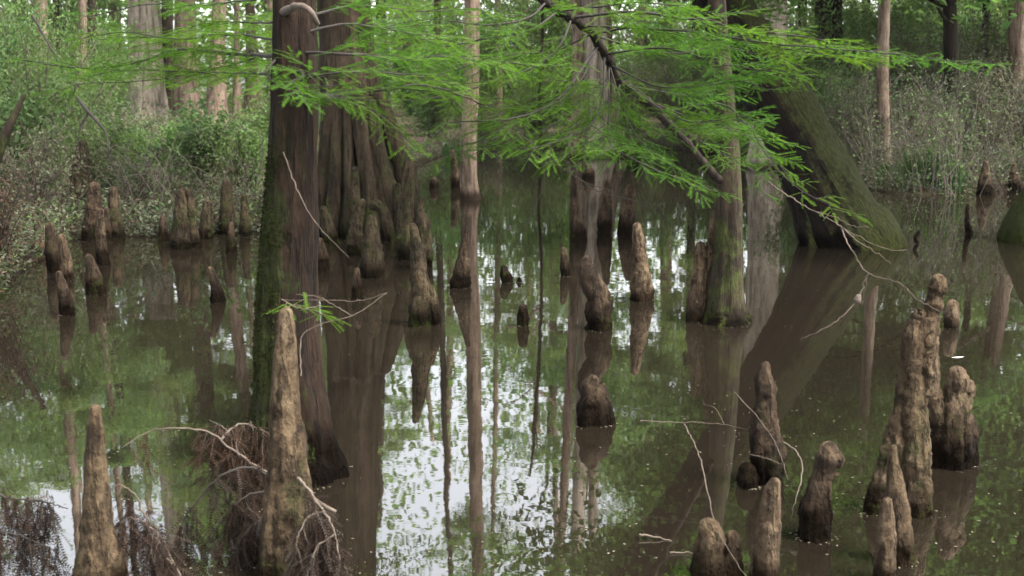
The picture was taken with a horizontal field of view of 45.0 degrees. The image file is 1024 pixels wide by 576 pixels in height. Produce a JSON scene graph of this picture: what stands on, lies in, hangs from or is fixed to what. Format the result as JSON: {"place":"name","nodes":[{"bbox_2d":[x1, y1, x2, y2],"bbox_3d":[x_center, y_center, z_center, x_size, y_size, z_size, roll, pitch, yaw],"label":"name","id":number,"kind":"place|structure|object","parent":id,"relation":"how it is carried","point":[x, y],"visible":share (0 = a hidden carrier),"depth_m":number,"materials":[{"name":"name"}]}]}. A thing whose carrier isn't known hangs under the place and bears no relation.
{"place":"outdoors","nodes":[
{"label":"outdoors","id":0,"kind":"place"},
{"bbox_2d":[1,0,960,89],"label":"sky","id":1,"kind":"structure","parent":0,"point":[207,11],"materials":[{"name":"white"}]},
{"bbox_2d":[0,125,1023,575],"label":"water","id":2,"kind":"structure","parent":0,"point":[462,435],"depth_m":7.92,"materials":[{"name":"liquid"}]},
{"bbox_2d":[0,489,72,575],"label":"dead branch","id":3,"kind":"object","parent":2,"relation":"on","point":[29,543],"visible":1,"depth_m":4.67,"materials":[{"name":"brown wood"}]},
{"bbox_2d":[44,222,59,272],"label":"cypress knee","id":4,"kind":"object","parent":2,"relation":"on","point":[51,251],"visible":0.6,"depth_m":12.32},
{"bbox_2d":[55,271,75,315],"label":"cypress knee","id":5,"kind":"object","parent":2,"relation":"on","point":[66,306],"visible":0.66,"depth_m":10.09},
{"bbox_2d":[57,234,74,280],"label":"cypress knee","id":6,"kind":"object","parent":2,"relation":"on","point":[65,264],"visible":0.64,"depth_m":11.83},
{"bbox_2d":[85,254,106,295],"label":"cypress knee","id":7,"kind":"object","parent":2,"relation":"on","point":[95,283],"visible":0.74,"depth_m":11.03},
{"bbox_2d":[71,404,127,575],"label":"cypress knee","id":8,"kind":"object","parent":2,"relation":"on","point":[97,552],"visible":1,"depth_m":4.51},
{"bbox_2d":[95,208,110,266],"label":"cypress knee","id":9,"kind":"object","parent":2,"relation":"on","point":[102,255],"visible":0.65,"depth_m":12.75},
{"bbox_2d":[85,135,201,209],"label":"shrub","id":10,"kind":"object","parent":2,"relation":"on","point":[142,183],"visible":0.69,"depth_m":16.65,"materials":[{"name":"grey plant"}]},
{"bbox_2d":[110,484,199,575],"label":"dead branch","id":11,"kind":"object","parent":2,"relation":"on","point":[158,558],"visible":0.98,"depth_m":4.57,"materials":[{"name":"brown wood"}]},
{"bbox_2d":[168,188,201,249],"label":"cypress knee","id":12,"kind":"object","parent":2,"relation":"on","point":[184,235],"visible":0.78,"depth_m":14.04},
{"bbox_2d":[169,466,265,571],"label":"dead branch","id":13,"kind":"object","parent":2,"relation":"on","point":[247,541],"visible":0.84,"depth_m":5.00,"materials":[{"name":"brown wood"}]},
{"bbox_2d":[109,420,336,517],"bbox_3d":[-1.187,0.804,5.153,0.892,0.518,0.412,0,10,0],"label":"dead branch","id":14,"kind":"object","parent":2,"relation":"on","point":[229,449],"visible":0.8,"depth_m":5.12,"materials":[{"name":"brown wood"}]},
{"bbox_2d":[253,307,322,575],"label":"cypress knee","id":15,"kind":"object","parent":2,"relation":"on","point":[284,503],"visible":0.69,"depth_m":4.66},
{"bbox_2d":[0,0,578,487],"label":"mossy cypress","id":16,"kind":"object","parent":2,"relation":"in","point":[288,242],"visible":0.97,"depth_m":5.88,"materials":[{"name":"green plant"}]},
{"bbox_2d":[278,477,358,575],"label":"dead branch","id":17,"kind":"object","parent":2,"relation":"on","point":[321,560],"visible":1,"depth_m":4.49,"materials":[{"name":"brown wood"}]},
{"bbox_2d":[345,199,365,254],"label":"cypress knee","id":18,"kind":"object","parent":2,"relation":"on","point":[354,240],"visible":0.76,"depth_m":13.56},
{"bbox_2d":[317,0,420,238],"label":"buttressed cypress","id":19,"kind":"object","parent":2,"relation":"on","point":[346,145],"visible":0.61,"depth_m":14.97,"materials":[{"name":"brown plant"}]},
{"bbox_2d":[360,214,385,278],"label":"cypress knee","id":20,"kind":"object","parent":2,"relation":"on","point":[372,266],"visible":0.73,"depth_m":11.97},
{"bbox_2d":[349,166,400,235],"bbox_3d":[-1.618,-0.891,14.827,0.728,1.136,0.193,0,10,0],"label":"cypress knee","id":21,"kind":"object","parent":2,"relation":"on","point":[354,195],"visible":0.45,"depth_m":14.76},
{"bbox_2d":[369,199,395,242],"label":"cypress knee","id":22,"kind":"object","parent":2,"relation":"on","point":[379,207],"visible":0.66,"depth_m":14.57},
{"bbox_2d":[394,157,424,260],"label":"cypress knee","id":23,"kind":"object","parent":2,"relation":"on","point":[406,213],"visible":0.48,"depth_m":13.13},
{"bbox_2d":[414,207,433,268],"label":"cypress knee","id":24,"kind":"object","parent":2,"relation":"on","point":[422,222],"visible":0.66,"depth_m":12.55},
{"bbox_2d":[408,223,441,326],"bbox_3d":[-0.695,0.013,9.691,0.269,1.058,0.243,-4,11,-25],"label":"cypress knee","id":25,"kind":"object","parent":2,"relation":"on","point":[424,309],"visible":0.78,"depth_m":9.62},
{"bbox_2d":[449,226,471,288],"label":"cypress knee","id":26,"kind":"object","parent":2,"relation":"on","point":[460,278],"visible":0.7,"depth_m":11.40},
{"bbox_2d":[569,162,586,240],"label":"cypress knee","id":27,"kind":"object","parent":2,"relation":"on","point":[578,232],"visible":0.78,"depth_m":14.77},
{"bbox_2d":[578,255,612,331],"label":"cypress knee","id":28,"kind":"object","parent":2,"relation":"on","point":[599,302],"visible":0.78,"depth_m":9.45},
{"bbox_2d":[576,374,615,427],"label":"cypress knee","id":29,"kind":"object","parent":2,"relation":"on","point":[594,406],"visible":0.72,"depth_m":6.87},
{"bbox_2d":[597,179,611,233],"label":"cypress knee","id":30,"kind":"object","parent":2,"relation":"on","point":[604,222],"visible":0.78,"depth_m":15.48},
{"bbox_2d":[617,184,635,233],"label":"cypress knee","id":31,"kind":"object","parent":2,"relation":"on","point":[627,214],"visible":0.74,"depth_m":15.46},
{"bbox_2d":[629,222,654,301],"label":"cypress knee","id":32,"kind":"object","parent":2,"relation":"on","point":[642,289],"visible":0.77,"depth_m":10.72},
{"bbox_2d":[354,0,1010,339],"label":"slender cypress","id":33,"kind":"object","parent":2,"relation":"in","point":[726,306],"visible":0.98,"depth_m":7.06,"materials":[{"name":"green plant"}]},
{"bbox_2d":[686,206,715,321],"bbox_3d":[1.514,-0.071,9.868,0.292,1.166,0.224,0,10,0],"label":"cypress knee","id":34,"kind":"object","parent":2,"relation":"on","point":[696,300],"visible":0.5,"depth_m":9.81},
{"bbox_2d":[689,517,743,575],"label":"cypress knee","id":35,"kind":"object","parent":2,"relation":"on","point":[710,557],"visible":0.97,"depth_m":4.75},
{"bbox_2d":[736,462,759,489],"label":"cypress knee","id":36,"kind":"object","parent":2,"relation":"on","point":[747,477],"visible":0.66,"depth_m":5.81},
{"bbox_2d":[613,0,906,250],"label":"leaning cypress","id":37,"kind":"object","parent":2,"relation":"on","point":[826,158],"visible":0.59,"depth_m":14.00,"materials":[{"name":"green plant"}]},
{"bbox_2d":[752,477,781,575],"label":"cypress knee","id":38,"kind":"object","parent":2,"relation":"on","point":[766,553],"visible":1,"depth_m":4.68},
{"bbox_2d":[748,361,786,486],"bbox_3d":[1.224,0.762,5.883,0.220,0.845,0.215,-4,10,-22],"label":"cypress knee","id":39,"kind":"object","parent":2,"relation":"on","point":[762,443],"visible":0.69,"depth_m":5.82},
{"bbox_2d":[796,441,844,543],"bbox_3d":[1.274,0.941,5.186,0.176,0.622,0.171,-9,13,-42],"label":"cypress knee","id":40,"kind":"object","parent":2,"relation":"on","point":[815,512],"visible":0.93,"depth_m":5.13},
{"bbox_2d":[813,0,845,106],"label":"cypress tree","id":41,"kind":"object","parent":2,"relation":"on","point":[820,3],"visible":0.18,"depth_m":32.02,"materials":[{"name":"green plant"}]},
{"bbox_2d":[873,497,896,575],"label":"cypress knee","id":42,"kind":"object","parent":2,"relation":"on","point":[885,552],"visible":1,"depth_m":4.70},
{"bbox_2d":[885,445,916,566],"bbox_3d":[1.583,1.127,4.960,0.203,1.035,0.189,0,10,0],"label":"cypress knee","id":43,"kind":"object","parent":2,"relation":"on","point":[895,492],"visible":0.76,"depth_m":4.87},
{"bbox_2d":[863,273,947,518],"bbox_3d":[1.722,0.591,5.446,0.326,1.327,0.192,0,10,0],"label":"cypress knee","id":44,"kind":"object","parent":2,"relation":"on","point":[907,431],"visible":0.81,"depth_m":5.39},
{"bbox_2d":[814,0,1007,137],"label":"forest tree","id":45,"kind":"object","parent":2,"relation":"on","point":[914,15],"visible":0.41,"depth_m":31.12,"materials":[{"name":"green plant"}]},
{"bbox_2d":[874,0,1023,244],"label":"mossy edge cypress","id":46,"kind":"object","parent":2,"relation":"on","point":[1011,229],"visible":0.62,"depth_m":14.95,"materials":[{"name":"green plant"}]},
{"bbox_2d":[928,365,978,470],"bbox_3d":[2.200,0.756,6.186,0.292,0.756,0.283,0,10,0],"label":"cypress knee","id":47,"kind":"object","parent":2,"relation":"on","point":[954,434],"visible":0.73,"depth_m":6.10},
{"bbox_2d":[1007,0,1023,151],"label":"forest tree","id":48,"kind":"object","parent":2,"relation":"on","point":[1015,31],"visible":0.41,"depth_m":27.33,"materials":[{"name":"brown plant"}]},
{"bbox_2d":[0,90,1023,291],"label":"ground","id":49,"kind":"structure","parent":0,"point":[422,160],"depth_m":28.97,"materials":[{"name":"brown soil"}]},
{"bbox_2d":[0,93,25,163],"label":"broken stem","id":50,"kind":"object","parent":49,"relation":"on","point":[7,130],"visible":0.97,"depth_m":13.36,"materials":[{"name":"brown plant"}]},
{"bbox_2d":[0,131,45,279],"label":"bush","id":51,"kind":"object","parent":49,"relation":"on","point":[4,219],"visible":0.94,"depth_m":11.59,"materials":[{"name":"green plant"}]},
{"bbox_2d":[0,72,87,197],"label":"shrub","id":52,"kind":"object","parent":49,"relation":"on","point":[5,115],"visible":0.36,"depth_m":17.16,"materials":[{"name":"green plant"}]},
{"bbox_2d":[0,0,87,134],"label":"shrub","id":53,"kind":"object","parent":49,"relation":"on","point":[9,41],"visible":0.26,"depth_m":28.89,"materials":[{"name":"green plant"}]},
{"bbox_2d":[0,112,91,220],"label":"shrub","id":54,"kind":"object","parent":49,"relation":"on","point":[44,165],"visible":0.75,"depth_m":15.40,"materials":[{"name":"green plant"}]},
{"bbox_2d":[0,0,117,59],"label":"shrub","id":55,"kind":"object","parent":49,"relation":"on","point":[63,5],"visible":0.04,"depth_m":42.49,"materials":[{"name":"green plant"}]},
{"bbox_2d":[0,0,137,187],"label":"shrub","id":56,"kind":"object","parent":49,"relation":"on","point":[35,75],"visible":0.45,"depth_m":19.59,"materials":[{"name":"green plant"}]},
{"bbox_2d":[13,37,141,155],"bbox_3d":[-8.606,-3.696,24.922,2.868,2.719,2.754,7,12,38],"label":"shrub","id":57,"kind":"object","parent":49,"relation":"on","point":[98,98],"visible":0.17,"depth_m":24.60,"materials":[{"name":"green plant"}]},
{"bbox_2d":[69,139,93,194],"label":"cypress knee","id":58,"kind":"object","parent":49,"relation":"on","point":[83,170],"visible":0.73,"depth_m":16.86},
{"bbox_2d":[81,181,101,241],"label":"cypress knee","id":59,"kind":"object","parent":49,"relation":"on","point":[93,203],"visible":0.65,"depth_m":14.67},
{"bbox_2d":[29,1,157,119],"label":"shrub","id":60,"kind":"object","parent":49,"relation":"on","point":[124,74],"visible":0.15,"depth_m":41.09,"materials":[{"name":"green plant"}]},
{"bbox_2d":[40,104,153,197],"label":"shrub","id":61,"kind":"object","parent":49,"relation":"on","point":[116,138],"visible":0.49,"depth_m":17.84,"materials":[{"name":"green plant"}]},
{"bbox_2d":[53,46,151,126],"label":"shrub","id":62,"kind":"object","parent":49,"relation":"on","point":[111,89],"visible":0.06,"depth_m":32.38,"materials":[{"name":"green plant"}]},
{"bbox_2d":[108,186,124,238],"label":"cypress knee","id":63,"kind":"object","parent":49,"relation":"on","point":[116,223],"visible":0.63,"depth_m":15.00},
{"bbox_2d":[65,93,180,175],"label":"shrub","id":64,"kind":"object","parent":49,"relation":"on","point":[136,121],"visible":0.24,"depth_m":20.82,"materials":[{"name":"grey plant"}]},
{"bbox_2d":[90,116,158,183],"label":"shrub","id":65,"kind":"object","parent":49,"relation":"on","point":[135,145],"visible":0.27,"depth_m":19.32,"materials":[{"name":"green plant"}]},
{"bbox_2d":[125,0,172,120],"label":"cypress tree","id":66,"kind":"object","parent":49,"relation":"on","point":[143,14],"visible":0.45,"depth_m":48.65,"materials":[{"name":"brown plant"}]},
{"bbox_2d":[161,0,173,116],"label":"cypress tree","id":67,"kind":"object","parent":49,"relation":"on","point":[167,23],"visible":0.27,"depth_m":54.77,"materials":[{"name":"brown plant"}]},
{"bbox_2d":[151,102,224,180],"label":"shrub","id":68,"kind":"object","parent":49,"relation":"on","point":[170,124],"visible":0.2,"depth_m":20.30,"materials":[{"name":"green plant"}]},
{"bbox_2d":[173,0,203,122],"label":"cypress tree","id":69,"kind":"object","parent":49,"relation":"on","point":[180,90],"visible":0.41,"depth_m":47.91,"materials":[{"name":"brown plant"}]},
{"bbox_2d":[136,86,264,190],"bbox_3d":[-4.546,-2.125,18.368,1.445,1.747,1.791,3,10,15],"label":"shrub","id":70,"kind":"object","parent":49,"relation":"on","point":[201,151],"visible":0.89,"depth_m":18.20,"materials":[{"name":"green plant"}]},
{"bbox_2d":[198,199,213,239],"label":"cypress knee","id":71,"kind":"object","parent":49,"relation":"on","point":[206,229],"visible":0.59,"depth_m":14.86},
{"bbox_2d":[205,0,229,126],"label":"cypress tree","id":72,"kind":"object","parent":49,"relation":"on","point":[220,89],"visible":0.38,"depth_m":46.10,"materials":[{"name":"pink plant"}]},
{"bbox_2d":[217,179,235,235],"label":"cypress knee","id":73,"kind":"object","parent":49,"relation":"on","point":[226,213],"visible":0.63,"depth_m":15.30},
{"bbox_2d":[203,115,267,192],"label":"shrub","id":74,"kind":"object","parent":49,"relation":"on","point":[252,150],"visible":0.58,"depth_m":18.61,"materials":[{"name":"green plant"}]},
{"bbox_2d":[233,91,270,148],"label":"shrub","id":75,"kind":"object","parent":49,"relation":"on","point":[266,113],"visible":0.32,"depth_m":26.70,"materials":[{"name":"green plant"}]},
{"bbox_2d":[243,0,268,111],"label":"cypress tree","id":76,"kind":"object","parent":49,"relation":"on","point":[249,8],"visible":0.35,"depth_m":60.80,"materials":[{"name":"brown plant"}]},
{"bbox_2d":[374,3,463,115],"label":"shrub","id":77,"kind":"object","parent":49,"relation":"on","point":[409,91],"visible":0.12,"depth_m":54.08,"materials":[{"name":"green plant"}]},
{"bbox_2d":[382,0,457,115],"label":"shrub","id":78,"kind":"object","parent":49,"relation":"on","point":[401,3],"visible":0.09,"depth_m":54.74,"materials":[{"name":"green plant"}]},
{"bbox_2d":[388,32,479,138],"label":"shrub","id":79,"kind":"object","parent":49,"relation":"on","point":[427,110],"visible":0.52,"depth_m":35.42,"materials":[{"name":"green plant"}]},
{"bbox_2d":[402,0,535,127],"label":"shrub","id":80,"kind":"object","parent":49,"relation":"on","point":[484,52],"visible":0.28,"depth_m":41.25,"materials":[{"name":"green plant"}]},
{"bbox_2d":[460,0,480,199],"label":"cypress tree","id":81,"kind":"object","parent":49,"relation":"on","point":[469,188],"visible":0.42,"depth_m":19.68,"materials":[{"name":"brown plant"}]},
{"bbox_2d":[0,0,977,113],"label":"woodland","id":82,"kind":"object","parent":49,"relation":"on","point":[228,10],"visible":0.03,"depth_m":66.72,"materials":[{"name":"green plant"}]},
{"bbox_2d":[441,0,545,116],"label":"shrub","id":83,"kind":"object","parent":49,"relation":"on","point":[511,7],"visible":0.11,"depth_m":52.91,"materials":[{"name":"green plant"}]},
{"bbox_2d":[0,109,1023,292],"bbox_3d":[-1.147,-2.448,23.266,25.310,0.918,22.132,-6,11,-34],"label":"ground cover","id":84,"kind":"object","parent":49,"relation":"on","point":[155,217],"visible":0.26,"depth_m":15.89,"materials":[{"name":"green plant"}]},
{"bbox_2d":[0,65,1023,226],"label":"undergrowth","id":85,"kind":"object","parent":49,"relation":"on","point":[870,142],"visible":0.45,"depth_m":21.08,"materials":[{"name":"green plant"}]},
{"bbox_2d":[485,52,571,138],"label":"shrub","id":86,"kind":"object","parent":49,"relation":"on","point":[530,100],"visible":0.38,"depth_m":36.38,"materials":[{"name":"green plant"}]},
{"bbox_2d":[481,0,624,126],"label":"shrub","id":87,"kind":"object","parent":49,"relation":"on","point":[560,32],"visible":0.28,"depth_m":43.45,"materials":[{"name":"green plant"}]},
{"bbox_2d":[566,0,630,157],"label":"multi stem cypress","id":88,"kind":"object","parent":49,"relation":"on","point":[582,56],"visible":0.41,"depth_m":30.64,"materials":[{"name":"brown plant"}]},
{"bbox_2d":[570,40,702,123],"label":"shrub","id":89,"kind":"object","parent":49,"relation":"on","point":[619,59],"visible":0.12,"depth_m":44.69,"materials":[{"name":"green plant"}]},
{"bbox_2d":[614,54,679,135],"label":"shrub","id":90,"kind":"object","parent":49,"relation":"on","point":[633,107],"visible":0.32,"depth_m":36.48,"materials":[{"name":"green plant"}]},
{"bbox_2d":[611,0,702,116],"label":"shrub","id":91,"kind":"object","parent":49,"relation":"on","point":[647,41],"visible":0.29,"depth_m":52.52,"materials":[{"name":"green plant"}]},
{"bbox_2d":[619,49,710,137],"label":"shrub","id":92,"kind":"object","parent":49,"relation":"on","point":[675,101],"visible":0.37,"depth_m":35.37,"materials":[{"name":"green plant"}]},
{"bbox_2d":[745,0,787,167],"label":"cypress tree","id":93,"kind":"object","parent":49,"relation":"on","point":[779,26],"visible":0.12,"depth_m":26.97,"materials":[{"name":"brown plant"}]},
{"bbox_2d":[743,51,893,153],"bbox_3d":[6.069,-3.414,24.853,2.698,2.922,2.502,7,12,37],"label":"shrub","id":94,"kind":"object","parent":49,"relation":"on","point":[829,83],"visible":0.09,"depth_m":24.42,"materials":[{"name":"green plant"}]},
{"bbox_2d":[787,0,918,140],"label":"shrub","id":95,"kind":"object","parent":49,"relation":"on","point":[822,64],"visible":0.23,"depth_m":28.44,"materials":[{"name":"green plant"}]},
{"bbox_2d":[795,0,939,132],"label":"shrub","id":96,"kind":"object","parent":49,"relation":"on","point":[864,4],"visible":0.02,"depth_m":35.43,"materials":[{"name":"green plant"}]},
{"bbox_2d":[816,61,931,165],"bbox_3d":[6.780,-3.254,23.789,2.398,2.532,2.288,5,11,29],"label":"shrub","id":97,"kind":"object","parent":49,"relation":"on","point":[834,111],"visible":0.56,"depth_m":23.70,"materials":[{"name":"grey plant"}]},
{"bbox_2d":[813,3,940,137],"bbox_3d":[8.793,-4.828,29.391,3.426,4.171,3.269,-5,11,-28],"label":"shrub","id":98,"kind":"object","parent":49,"relation":"on","point":[890,69],"visible":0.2,"depth_m":29.26,"materials":[{"name":"green plant"}]},
{"bbox_2d":[876,0,892,171],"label":"forest tree","id":99,"kind":"object","parent":49,"relation":"on","point":[882,73],"visible":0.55,"depth_m":22.59,"materials":[{"name":"brown plant"}]},
{"bbox_2d":[764,44,1023,196],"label":"undergrowth","id":100,"kind":"object","parent":49,"relation":"on","point":[977,147],"visible":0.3,"depth_m":21.90,"materials":[{"name":"green plant"}]},
{"bbox_2d":[839,0,960,139],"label":"forest tree","id":101,"kind":"object","parent":49,"relation":"on","point":[950,40],"visible":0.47,"depth_m":26.38,"materials":[{"name":"brown plant"}]},
{"bbox_2d":[834,72,977,165],"bbox_3d":[7.383,-3.026,23.353,2.404,2.097,1.604,-1,10,-5],"label":"shrub","id":102,"kind":"object","parent":49,"relation":"on","point":[910,122],"visible":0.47,"depth_m":23.20,"materials":[{"name":"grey plant"}]},
{"bbox_2d":[886,143,939,187],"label":"grass tuft","id":103,"kind":"object","parent":49,"relation":"on","point":[907,163],"visible":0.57,"depth_m":21.36,"materials":[{"name":"green plant"}]},
{"bbox_2d":[873,3,999,148],"bbox_3d":[9.614,-4.883,28.643,3.111,4.361,3.698,0,10,-3],"label":"shrub","id":104,"kind":"object","parent":49,"relation":"on","point":[928,71],"visible":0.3,"depth_m":28.34,"materials":[{"name":"green plant"}]},
{"bbox_2d":[892,48,1023,158],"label":"shrub","id":105,"kind":"object","parent":49,"relation":"on","point":[961,98],"visible":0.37,"depth_m":23.61,"materials":[{"name":"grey plant"}]},
{"bbox_2d":[908,0,1008,143],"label":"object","id":106,"kind":"object","parent":49,"relation":"on","point":[980,68],"visible":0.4,"depth_m":29.23,"materials":[{"name":"green plant"}]},
{"bbox_2d":[936,61,1023,172],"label":"shrub","id":107,"kind":"object","parent":49,"relation":"on","point":[1005,118],"visible":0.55,"depth_m":23.27,"materials":[{"name":"green plant"}]},
{"bbox_2d":[976,44,1023,166],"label":"shrub","id":108,"kind":"object","parent":49,"relation":"on","point":[1021,86],"visible":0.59,"depth_m":23.73,"materials":[{"name":"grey plant"}]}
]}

